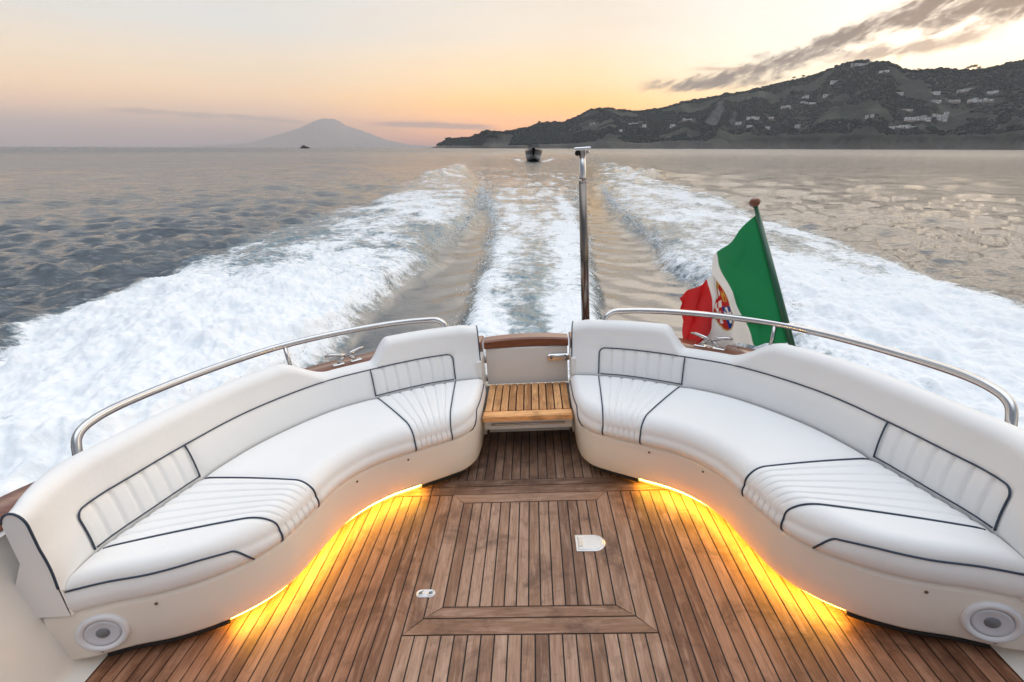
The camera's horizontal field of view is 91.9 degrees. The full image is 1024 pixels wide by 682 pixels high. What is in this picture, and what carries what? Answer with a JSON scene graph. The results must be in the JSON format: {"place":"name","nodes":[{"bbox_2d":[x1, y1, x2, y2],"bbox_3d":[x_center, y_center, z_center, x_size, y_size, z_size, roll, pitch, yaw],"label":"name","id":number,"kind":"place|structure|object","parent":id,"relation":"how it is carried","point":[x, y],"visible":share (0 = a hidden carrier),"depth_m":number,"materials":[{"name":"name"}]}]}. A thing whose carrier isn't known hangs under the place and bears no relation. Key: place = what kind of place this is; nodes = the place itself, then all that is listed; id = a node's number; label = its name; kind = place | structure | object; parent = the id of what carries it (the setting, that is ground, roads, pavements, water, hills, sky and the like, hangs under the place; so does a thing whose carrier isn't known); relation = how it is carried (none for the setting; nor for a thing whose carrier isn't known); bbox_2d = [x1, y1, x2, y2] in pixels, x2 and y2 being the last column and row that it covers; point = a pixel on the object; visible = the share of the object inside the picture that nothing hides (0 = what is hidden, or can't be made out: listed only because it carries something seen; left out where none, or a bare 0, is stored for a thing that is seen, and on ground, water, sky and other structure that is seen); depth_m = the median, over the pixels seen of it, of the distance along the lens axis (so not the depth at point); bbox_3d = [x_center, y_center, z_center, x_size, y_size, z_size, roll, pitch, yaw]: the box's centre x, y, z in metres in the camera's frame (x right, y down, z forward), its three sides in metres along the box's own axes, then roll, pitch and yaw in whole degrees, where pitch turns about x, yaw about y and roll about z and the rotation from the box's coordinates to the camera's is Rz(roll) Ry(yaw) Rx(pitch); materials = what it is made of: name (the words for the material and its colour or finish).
{"place":"outdoors","nodes":[
{"label":"outdoors","id":0,"kind":"place"},
{"bbox_2d":[188,118,434,147],"bbox_3d":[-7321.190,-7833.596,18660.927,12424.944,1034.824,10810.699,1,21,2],"label":"mountain","id":1,"kind":"structure","parent":0,"point":[323,132],"depth_m":16917.40,"materials":[{"name":"stone"}]},
{"bbox_2d":[0,147,1023,496],"bbox_3d":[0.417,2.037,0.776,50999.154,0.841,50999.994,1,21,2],"label":"sea","id":2,"kind":"structure","parent":0,"point":[120,265],"depth_m":11.40,"materials":[{"name":"liquid"}]},
{"bbox_2d":[104,182,867,402],"bbox_3d":[0.766,-4.246,15.939,8.706,0.913,26.034,1,21,2],"label":"spray","id":3,"kind":"object","parent":2,"relation":"on","point":[482,197],"visible":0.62,"depth_m":13.28,"materials":[{"name":"white liquid"}]},
{"bbox_2d":[0,332,1023,681],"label":"boat hull","id":4,"kind":"object","parent":2,"relation":"on","point":[32,648],"visible":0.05,"depth_m":1.63,"materials":[{"name":"white plastic"}]},
{"bbox_2d":[70,317,447,455],"bbox_3d":[-1.166,0.153,2.598,1.844,0.238,0.437,-19,29,-40],"label":"grab rail","id":5,"kind":"object","parent":4,"relation":"attached to","point":[81,429],"visible":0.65,"depth_m":2.48,"materials":[{"name":"metal"}]},
{"bbox_2d":[325,346,364,366],"bbox_3d":[-0.972,0.093,2.902,0.232,0.081,0.045,-13,25,-31],"label":"mooring cleat","id":6,"kind":"object","parent":4,"relation":"on","point":[343,356],"visible":1,"depth_m":2.89,"materials":[{"name":"metal"}]},
{"bbox_2d":[483,333,568,383],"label":"transom gate","id":7,"kind":"structure","parent":4,"relation":"attached to","point":[526,358],"depth_m":3.19,"materials":[{"name":"white plastic"}]},
{"bbox_2d":[85,427,1023,681],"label":"deck","id":8,"kind":"structure","parent":4,"relation":"on","point":[715,597],"depth_m":1.83,"materials":[{"name":"brown wood"}]},
{"bbox_2d":[0,325,485,659],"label":"cockpit sofa","id":9,"kind":"object","parent":8,"relation":"on","point":[224,504],"visible":1,"depth_m":2.03,"materials":[{"name":"leather"}]},
{"bbox_2d":[416,589,434,597],"bbox_3d":[-0.348,1.015,1.994,0.078,0.008,0.038,-3,19,3],"label":"deck fitting","id":10,"kind":"object","parent":8,"relation":"on","point":[425,593],"visible":1,"depth_m":1.99,"materials":[{"name":"white plastic"}]},
{"bbox_2d":[483,382,572,431],"bbox_3d":[0.103,0.473,3.058,0.512,0.271,0.437,-2,19,3],"label":"gangway step","id":11,"kind":"object","parent":8,"relation":"on","point":[528,407],"visible":1,"depth_m":2.92,"materials":[{"name":"brown wood"}]},
{"bbox_2d":[424,491,634,618],"bbox_3d":[0.076,0.915,2.216,0.795,0.020,0.746,-2,19,3],"label":"deck hatch","id":12,"kind":"object","parent":8,"relation":"on","point":[587,543],"visible":1,"depth_m":2.13,"materials":[{"name":"brown wood"}]},
{"bbox_2d":[569,319,1023,650],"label":"cockpit sofa","id":13,"kind":"object","parent":8,"relation":"on","point":[862,493],"visible":1,"depth_m":1.92,"materials":[{"name":"leather"}]},
{"bbox_2d":[573,147,590,319],"bbox_3d":[0.434,-0.573,2.999,0.195,1.126,0.105,9,23,22],"label":"tow pole","id":14,"kind":"object","parent":4,"relation":"on","point":[583,223],"visible":0.77,"depth_m":2.95,"materials":[{"name":"metal"}]},
{"bbox_2d":[690,332,732,350],"bbox_3d":[1.116,0.001,2.790,0.232,0.087,0.040,16,26,35],"label":"mooring cleat","id":15,"kind":"object","parent":4,"relation":"attached to","point":[713,341],"visible":1,"depth_m":2.77,"materials":[{"name":"metal"}]},
{"bbox_2d":[748,197,795,345],"bbox_3d":[1.393,-0.327,2.621,0.068,0.794,0.568,-5,22,-13],"label":"flagstaff","id":16,"kind":"object","parent":4,"relation":"attached to","point":[754,203],"visible":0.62,"depth_m":2.62,"materials":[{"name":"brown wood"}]},
{"bbox_2d":[680,216,787,346],"bbox_3d":[1.198,-0.304,2.788,0.316,0.798,0.784,-11,24,-26],"label":"flag","id":17,"kind":"object","parent":16,"relation":"hanging from","point":[738,281],"visible":0.87,"depth_m":2.76,"materials":[{"name":"fabric"}]},
{"bbox_2d":[602,308,1018,426],"bbox_3d":[1.287,0.064,2.465,0.422,0.324,1.841,-18,28,-38],"label":"grab rail","id":18,"kind":"object","parent":4,"relation":"on","point":[1005,398],"visible":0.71,"depth_m":2.26,"materials":[{"name":"metal"}]},
{"bbox_2d":[525,143,541,160],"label":"motor launch","id":19,"kind":"object","parent":2,"relation":"on","point":[533,152],"visible":0.98,"depth_m":88.58,"materials":[{"name":"brown wood"}]},
{"bbox_2d":[0,0,1023,146],"label":"sky","id":20,"kind":"structure","parent":0,"point":[74,73],"materials":[{"name":"orange"}]},
{"bbox_2d":[432,60,1023,149],"bbox_3d":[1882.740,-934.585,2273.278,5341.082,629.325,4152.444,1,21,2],"label":"headland","id":21,"kind":"structure","parent":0,"point":[866,137],"depth_m":1729.36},
{"bbox_2d":[436,59,1023,145],"bbox_3d":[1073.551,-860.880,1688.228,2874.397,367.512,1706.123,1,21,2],"label":"woodland","id":22,"kind":"object","parent":21,"relation":"on","point":[521,135],"visible":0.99,"depth_m":1909.79,"materials":[{"name":"green plant"}]},
{"bbox_2d":[746,116,759,119],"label":"villa","id":23,"kind":"object","parent":21,"relation":"on","point":[753,117],"visible":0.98,"depth_m":1867.68,"materials":[{"name":"white concrete"}]},
{"bbox_2d":[801,101,815,104],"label":"villa","id":24,"kind":"object","parent":21,"relation":"on","point":[809,103],"visible":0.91,"depth_m":2003.54,"materials":[{"name":"white concrete"}]},
{"bbox_2d":[850,63,868,67],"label":"hilltop fort","id":25,"kind":"structure","parent":21,"relation":"on","point":[858,64],"depth_m":2028.31,"materials":[{"name":"grey stone"}]},
{"bbox_2d":[895,125,915,128],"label":"villa","id":26,"kind":"object","parent":21,"relation":"on","point":[902,126],"visible":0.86,"depth_m":1557.82,"materials":[{"name":"white concrete"}]},
{"bbox_2d":[904,115,931,121],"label":"hotel wing","id":27,"kind":"structure","parent":21,"relation":"on","point":[925,118],"depth_m":1586.67,"materials":[{"name":"white paint"}]},
{"bbox_2d":[930,100,941,103],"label":"villa","id":28,"kind":"object","parent":21,"relation":"on","point":[938,101],"visible":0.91,"depth_m":1712.62,"materials":[{"name":"white concrete"}]},
{"bbox_2d":[932,112,948,121],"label":"hotel block","id":29,"kind":"structure","parent":21,"relation":"on","point":[944,117],"depth_m":1624.30,"materials":[{"name":"white concrete"}]},
{"bbox_2d":[946,99,960,103],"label":"villa","id":30,"kind":"object","parent":21,"relation":"on","point":[952,101],"visible":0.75,"depth_m":1727.80,"materials":[{"name":"white concrete"}]},
{"bbox_2d":[956,88,972,92],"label":"villa","id":31,"kind":"object","parent":21,"relation":"on","point":[962,90],"visible":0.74,"depth_m":1801.42,"materials":[{"name":"white concrete"}]},
{"bbox_2d":[967,98,993,103],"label":"villa","id":32,"kind":"object","parent":21,"relation":"on","point":[974,100],"visible":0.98,"depth_m":1668.16,"materials":[{"name":"white concrete"}]},
{"bbox_2d":[987,90,998,93],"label":"villa","id":33,"kind":"object","parent":21,"relation":"on","point":[992,92],"visible":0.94,"depth_m":1690.09,"materials":[{"name":"white concrete"}]}
]}

